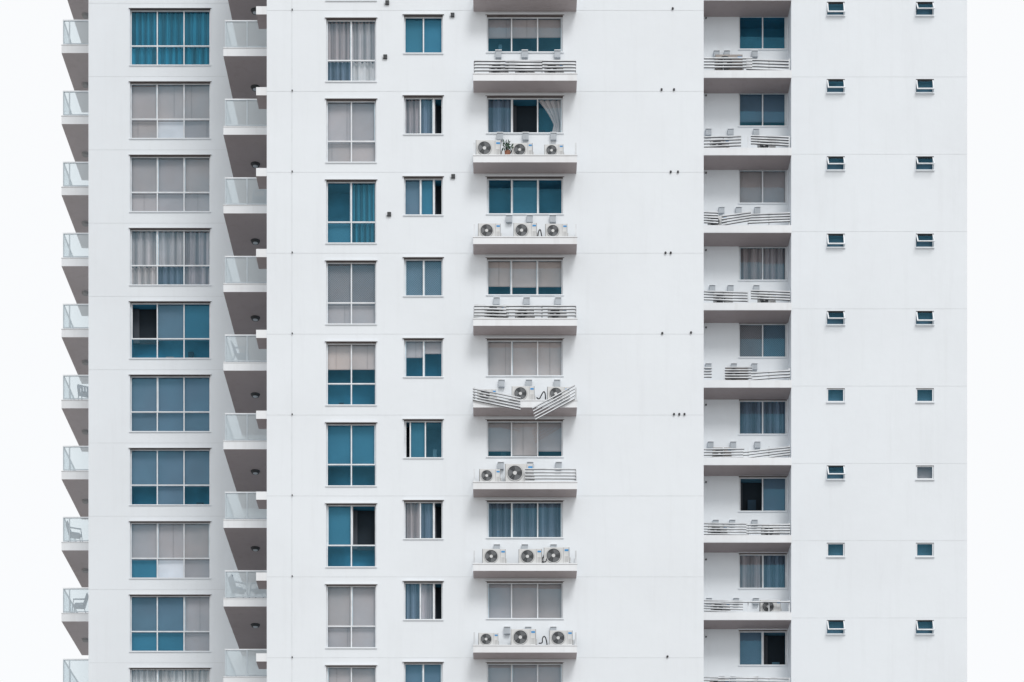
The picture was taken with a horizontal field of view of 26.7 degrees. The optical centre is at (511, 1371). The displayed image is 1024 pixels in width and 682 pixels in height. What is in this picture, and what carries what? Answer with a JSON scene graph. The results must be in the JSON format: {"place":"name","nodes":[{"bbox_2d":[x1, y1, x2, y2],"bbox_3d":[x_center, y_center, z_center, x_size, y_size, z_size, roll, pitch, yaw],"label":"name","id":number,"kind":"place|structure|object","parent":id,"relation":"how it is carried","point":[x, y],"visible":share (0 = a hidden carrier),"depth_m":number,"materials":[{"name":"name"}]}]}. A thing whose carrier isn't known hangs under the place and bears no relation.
{"place":"outdoors","nodes":[
{"label":"outdoors","id":0,"kind":"place"},
{"bbox_2d":[0,0,1023,681],"label":"sky","id":1,"kind":"structure","parent":0,"point":[35,429],"materials":[{"name":"white"}]},
{"bbox_2d":[88,0,966,681],"bbox_3d":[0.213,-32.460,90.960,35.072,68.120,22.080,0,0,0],"label":"facade walls","id":2,"kind":"structure","parent":0,"point":[644,504],"depth_m":80.00,"materials":[{"name":"paint"}]},
{"bbox_2d":[82,0,760,681],"bbox_3d":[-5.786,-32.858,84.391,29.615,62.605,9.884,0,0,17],"label":"wall fittings","id":3,"kind":"object","parent":2,"relation":"attached to","point":[508,220],"depth_m":84.24,"materials":[{"name":"black metal"}]},
{"bbox_2d":[61,0,791,681],"bbox_3d":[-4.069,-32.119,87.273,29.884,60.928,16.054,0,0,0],"label":"balcony slabs","id":4,"kind":"structure","parent":2,"relation":"attached to","point":[245,148],"depth_m":83.83,"materials":[{"name":"white concrete"}]},
{"bbox_2d":[66,520,82,541],"bbox_3d":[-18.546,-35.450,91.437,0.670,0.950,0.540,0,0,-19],"label":"balcony chair","id":5,"kind":"object","parent":4,"relation":"on","point":[76,535],"visible":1,"depth_m":91.29,"materials":[{"name":"white plastic"}]},
{"bbox_2d":[72,593,87,612],"bbox_3d":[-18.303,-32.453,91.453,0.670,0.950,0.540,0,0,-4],"label":"balcony chair","id":6,"kind":"object","parent":4,"relation":"on","point":[80,605],"visible":0.89,"depth_m":91.25,"materials":[{"name":"white plastic"}]},
{"bbox_2d":[77,384,87,399],"bbox_3d":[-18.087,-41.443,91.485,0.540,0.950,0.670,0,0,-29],"label":"balcony chair","id":7,"kind":"object","parent":4,"relation":"on","point":[82,393],"visible":0.59,"depth_m":91.53,"materials":[{"name":"white plastic"}]},
{"bbox_2d":[63,20,266,681],"bbox_3d":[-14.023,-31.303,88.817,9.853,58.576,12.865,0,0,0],"label":"balustrade frames","id":8,"kind":"structure","parent":4,"relation":"on","point":[226,340],"depth_m":82.42,"materials":[{"name":"white metal"}]},
{"bbox_2d":[228,574,245,597],"bbox_3d":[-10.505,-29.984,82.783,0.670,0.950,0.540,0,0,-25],"label":"balcony chair","id":9,"kind":"object","parent":4,"relation":"on","point":[235,588],"visible":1,"depth_m":82.68,"materials":[{"name":"white plastic"}]},
{"bbox_2d":[231,341,249,359],"bbox_3d":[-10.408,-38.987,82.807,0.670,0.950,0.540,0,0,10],"label":"balcony chair","id":10,"kind":"object","parent":4,"relation":"on","point":[240,356],"visible":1,"depth_m":82.67,"materials":[{"name":"white plastic"}]},
{"bbox_2d":[249,582,266,597],"bbox_3d":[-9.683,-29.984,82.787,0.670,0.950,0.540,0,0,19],"label":"balcony chair","id":11,"kind":"object","parent":4,"relation":"on","point":[257,590],"visible":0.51,"depth_m":82.68,"materials":[{"name":"white plastic"}]},
{"bbox_2d":[252,189,266,202],"bbox_3d":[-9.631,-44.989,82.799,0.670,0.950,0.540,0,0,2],"label":"balcony chair","id":12,"kind":"object","parent":4,"relation":"on","point":[259,199],"visible":0.56,"depth_m":82.61,"materials":[{"name":"white plastic"}]},
{"bbox_2d":[477,389,496,399],"bbox_3d":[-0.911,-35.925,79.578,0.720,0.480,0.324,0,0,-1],"label":"air conditioner unit","id":13,"kind":"object","parent":4,"relation":"on","point":[493,390],"visible":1,"depth_m":79.44,"materials":[{"name":"white metal"}]},
{"bbox_2d":[478,633,498,644],"bbox_3d":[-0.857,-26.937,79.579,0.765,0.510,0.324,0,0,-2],"label":"air conditioner unit","id":14,"kind":"object","parent":4,"relation":"on","point":[487,638],"visible":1,"depth_m":79.43,"materials":[{"name":"white metal"}]},
{"bbox_2d":[476,140,501,153],"bbox_3d":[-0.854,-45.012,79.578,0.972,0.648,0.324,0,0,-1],"label":"air conditioner unit","id":15,"kind":"object","parent":4,"relation":"on","point":[488,146],"visible":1,"depth_m":79.44,"materials":[{"name":"white metal"}]},
{"bbox_2d":[478,223,501,235],"bbox_3d":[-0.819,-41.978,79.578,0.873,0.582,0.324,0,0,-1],"label":"air conditioner unit","id":16,"kind":"object","parent":4,"relation":"on","point":[489,229],"visible":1,"depth_m":79.44,"materials":[{"name":"white metal"}]},
{"bbox_2d":[479,469,500,480],"bbox_3d":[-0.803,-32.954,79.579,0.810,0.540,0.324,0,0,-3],"label":"air conditioner unit","id":17,"kind":"object","parent":4,"relation":"on","point":[489,474],"visible":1,"depth_m":79.43,"materials":[{"name":"white metal"}]},
{"bbox_2d":[482,549,506,562],"bbox_3d":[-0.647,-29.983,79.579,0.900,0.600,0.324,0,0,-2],"label":"air conditioner unit","id":18,"kind":"object","parent":4,"relation":"on","point":[493,555],"visible":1,"depth_m":79.44,"materials":[{"name":"white metal"}]},
{"bbox_2d":[484,307,507,317],"bbox_3d":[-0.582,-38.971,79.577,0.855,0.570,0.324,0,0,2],"label":"air conditioner unit","id":19,"kind":"object","parent":4,"relation":"on","point":[494,313],"visible":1,"depth_m":79.44,"materials":[{"name":"white metal"}]},
{"bbox_2d":[489,65,507,72],"bbox_3d":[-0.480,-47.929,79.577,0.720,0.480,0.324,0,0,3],"label":"air conditioner unit","id":20,"kind":"object","parent":4,"relation":"on","point":[497,68],"visible":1,"depth_m":79.43,"materials":[{"name":"white metal"}]},
{"bbox_2d":[502,140,512,153],"bbox_3d":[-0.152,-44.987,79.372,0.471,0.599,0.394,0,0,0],"label":"potted plant","id":21,"kind":"object","parent":4,"relation":"on","point":[507,151],"visible":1,"depth_m":79.33,"materials":[{"name":"green plant"}]},
{"bbox_2d":[505,464,534,480],"bbox_3d":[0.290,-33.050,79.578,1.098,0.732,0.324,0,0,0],"label":"air conditioner unit","id":22,"kind":"object","parent":4,"relation":"on","point":[514,472],"visible":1,"depth_m":79.44,"materials":[{"name":"white metal"}]},
{"bbox_2d":[512,143,533,153],"bbox_3d":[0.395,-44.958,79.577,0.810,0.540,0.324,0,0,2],"label":"air conditioner unit","id":23,"kind":"object","parent":4,"relation":"on","point":[522,148],"visible":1,"depth_m":79.43,"materials":[{"name":"white metal"}]},
{"bbox_2d":[511,629,536,644],"bbox_3d":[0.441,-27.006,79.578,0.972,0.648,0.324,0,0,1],"label":"air conditioner unit","id":24,"kind":"object","parent":4,"relation":"on","point":[523,636],"visible":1,"depth_m":79.44,"materials":[{"name":"white metal"}]},
{"bbox_2d":[512,386,535,399],"bbox_3d":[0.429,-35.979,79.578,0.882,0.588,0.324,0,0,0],"label":"air conditioner unit","id":25,"kind":"object","parent":4,"relation":"on","point":[525,392],"visible":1,"depth_m":79.44,"materials":[{"name":"white metal"}]},
{"bbox_2d":[515,307,534,317],"bbox_3d":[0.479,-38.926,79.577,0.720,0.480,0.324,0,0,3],"label":"air conditioner unit","id":26,"kind":"object","parent":4,"relation":"on","point":[525,313],"visible":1,"depth_m":79.43,"materials":[{"name":"white metal"}]},
{"bbox_2d":[513,223,537,235],"bbox_3d":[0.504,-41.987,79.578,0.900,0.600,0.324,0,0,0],"label":"air conditioner unit","id":27,"kind":"object","parent":4,"relation":"on","point":[524,229],"visible":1,"depth_m":79.44,"materials":[{"name":"white metal"}]},
{"bbox_2d":[510,150,547,644],"bbox_3d":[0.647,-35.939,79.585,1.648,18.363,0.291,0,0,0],"label":"refrigerant hoses","id":28,"kind":"object","parent":4,"relation":"on","point":[545,399],"visible":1,"depth_m":79.48,"materials":[{"name":"black rubber"}]},
{"bbox_2d":[519,549,542,562],"bbox_3d":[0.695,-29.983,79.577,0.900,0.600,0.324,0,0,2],"label":"air conditioner unit","id":29,"kind":"object","parent":4,"relation":"on","point":[530,555],"visible":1,"depth_m":79.43,"materials":[{"name":"white metal"}]},
{"bbox_2d":[544,144,563,153],"bbox_3d":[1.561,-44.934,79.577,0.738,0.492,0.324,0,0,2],"label":"air conditioner unit","id":30,"kind":"object","parent":4,"relation":"on","point":[553,148],"visible":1,"depth_m":79.43,"materials":[{"name":"white metal"}]},
{"bbox_2d":[545,65,563,72],"bbox_3d":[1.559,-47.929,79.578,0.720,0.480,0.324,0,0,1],"label":"air conditioner unit","id":31,"kind":"object","parent":4,"relation":"on","point":[554,68],"visible":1,"depth_m":79.44,"materials":[{"name":"white metal"}]},
{"bbox_2d":[545,224,567,235],"bbox_3d":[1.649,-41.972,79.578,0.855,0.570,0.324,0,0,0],"label":"air conditioner unit","id":32,"kind":"object","parent":4,"relation":"on","point":[555,229],"visible":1,"depth_m":79.44,"materials":[{"name":"white metal"}]},
{"bbox_2d":[544,547,570,562],"bbox_3d":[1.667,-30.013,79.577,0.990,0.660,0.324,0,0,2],"label":"air conditioner unit","id":33,"kind":"object","parent":4,"relation":"on","point":[556,554],"visible":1,"depth_m":79.43,"materials":[{"name":"white metal"}]},
{"bbox_2d":[548,310,566,317],"bbox_3d":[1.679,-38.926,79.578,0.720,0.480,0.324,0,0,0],"label":"air conditioner unit","id":34,"kind":"object","parent":4,"relation":"on","point":[557,313],"visible":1,"depth_m":79.44,"materials":[{"name":"white metal"}]},
{"bbox_2d":[547,387,569,399],"bbox_3d":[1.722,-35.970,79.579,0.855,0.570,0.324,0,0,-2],"label":"air conditioner unit","id":35,"kind":"object","parent":4,"relation":"on","point":[552,391],"visible":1,"depth_m":79.43,"materials":[{"name":"white metal"}]},
{"bbox_2d":[549,630,573,644],"bbox_3d":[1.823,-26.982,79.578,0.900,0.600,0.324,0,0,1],"label":"air conditioner unit","id":36,"kind":"object","parent":4,"relation":"on","point":[560,637],"visible":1,"depth_m":79.44,"materials":[{"name":"white metal"}]},
{"bbox_2d":[473,57,789,681],"bbox_3d":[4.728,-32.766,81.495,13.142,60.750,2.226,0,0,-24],"label":"ledge railings","id":37,"kind":"object","parent":4,"relation":"on","point":[523,66],"visible":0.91,"depth_m":83.85,"materials":[{"name":"metal"}]},
{"bbox_2d":[708,216,726,224],"bbox_3d":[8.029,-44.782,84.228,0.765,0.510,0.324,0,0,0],"label":"air conditioner unit","id":38,"kind":"object","parent":4,"relation":"on","point":[719,220],"visible":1,"depth_m":84.09,"materials":[{"name":"white metal"}]},
{"bbox_2d":[708,527,726,532],"bbox_3d":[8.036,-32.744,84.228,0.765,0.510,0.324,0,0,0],"label":"air conditioner unit","id":39,"kind":"object","parent":4,"relation":"on","point":[718,530],"visible":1,"depth_m":84.09,"materials":[{"name":"white metal"}]},
{"bbox_2d":[710,141,729,147],"bbox_3d":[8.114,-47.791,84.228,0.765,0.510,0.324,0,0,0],"label":"air conditioner unit","id":40,"kind":"object","parent":4,"relation":"on","point":[719,144],"visible":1,"depth_m":84.09,"materials":[{"name":"white metal"}]},
{"bbox_2d":[711,604,730,610],"bbox_3d":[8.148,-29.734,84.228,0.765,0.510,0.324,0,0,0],"label":"air conditioner unit","id":41,"kind":"object","parent":4,"relation":"on","point":[720,607],"visible":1,"depth_m":84.09,"materials":[{"name":"white metal"}]},
{"bbox_2d":[712,447,730,456],"bbox_3d":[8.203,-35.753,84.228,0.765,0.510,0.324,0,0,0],"label":"air conditioner unit","id":42,"kind":"object","parent":4,"relation":"on","point":[720,450],"visible":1,"depth_m":84.09,"materials":[{"name":"white metal"}]},
{"bbox_2d":[713,293,732,302],"bbox_3d":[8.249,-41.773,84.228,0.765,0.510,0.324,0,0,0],"label":"air conditioner unit","id":43,"kind":"object","parent":4,"relation":"on","point":[722,298],"visible":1,"depth_m":84.09,"materials":[{"name":"white metal"}]},
{"bbox_2d":[714,55,743,69],"bbox_3d":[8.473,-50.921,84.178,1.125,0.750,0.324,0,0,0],"label":"air conditioner unit","id":44,"kind":"object","parent":4,"relation":"on","point":[728,62],"visible":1,"depth_m":84.04,"materials":[{"name":"white metal"}]},
{"bbox_2d":[725,368,747,379],"bbox_3d":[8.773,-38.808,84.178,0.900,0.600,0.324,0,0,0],"label":"air conditioner unit","id":45,"kind":"object","parent":4,"relation":"on","point":[735,376],"visible":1,"depth_m":84.04,"materials":[{"name":"white metal"}]},
{"bbox_2d":[757,294,775,302],"bbox_3d":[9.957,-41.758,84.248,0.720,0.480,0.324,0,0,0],"label":"air conditioner unit","id":46,"kind":"object","parent":4,"relation":"on","point":[766,301],"visible":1,"depth_m":84.11,"materials":[{"name":"white metal"}]},
{"bbox_2d":[757,140,775,147],"bbox_3d":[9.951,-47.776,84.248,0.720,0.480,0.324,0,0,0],"label":"air conditioner unit","id":47,"kind":"object","parent":4,"relation":"on","point":[762,146],"visible":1,"depth_m":84.11,"materials":[{"name":"white metal"}]},
{"bbox_2d":[759,600,781,610],"bbox_3d":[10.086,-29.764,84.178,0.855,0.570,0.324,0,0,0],"label":"air conditioner unit","id":48,"kind":"object","parent":4,"relation":"on","point":[772,606],"visible":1,"depth_m":84.04,"materials":[{"name":"white metal"}]},
{"bbox_2d":[761,526,779,534],"bbox_3d":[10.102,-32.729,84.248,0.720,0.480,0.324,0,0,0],"label":"air conditioner unit","id":49,"kind":"object","parent":4,"relation":"on","point":[770,531],"visible":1,"depth_m":84.11,"materials":[{"name":"white metal"}]},
{"bbox_2d":[132,4,931,681],"bbox_3d":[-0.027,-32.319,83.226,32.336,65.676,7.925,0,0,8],"label":"windows","id":50,"kind":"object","parent":2,"relation":"attached to","point":[156,476],"visible":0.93,"depth_m":80.90,"materials":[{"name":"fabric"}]},
{"bbox_2d":[130,2,934,681],"bbox_3d":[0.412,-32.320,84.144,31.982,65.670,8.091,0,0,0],"label":"window frames","id":51,"kind":"structure","parent":2,"relation":"attached to","point":[184,266],"depth_m":83.76,"materials":[{"name":"white metal"}]}
]}

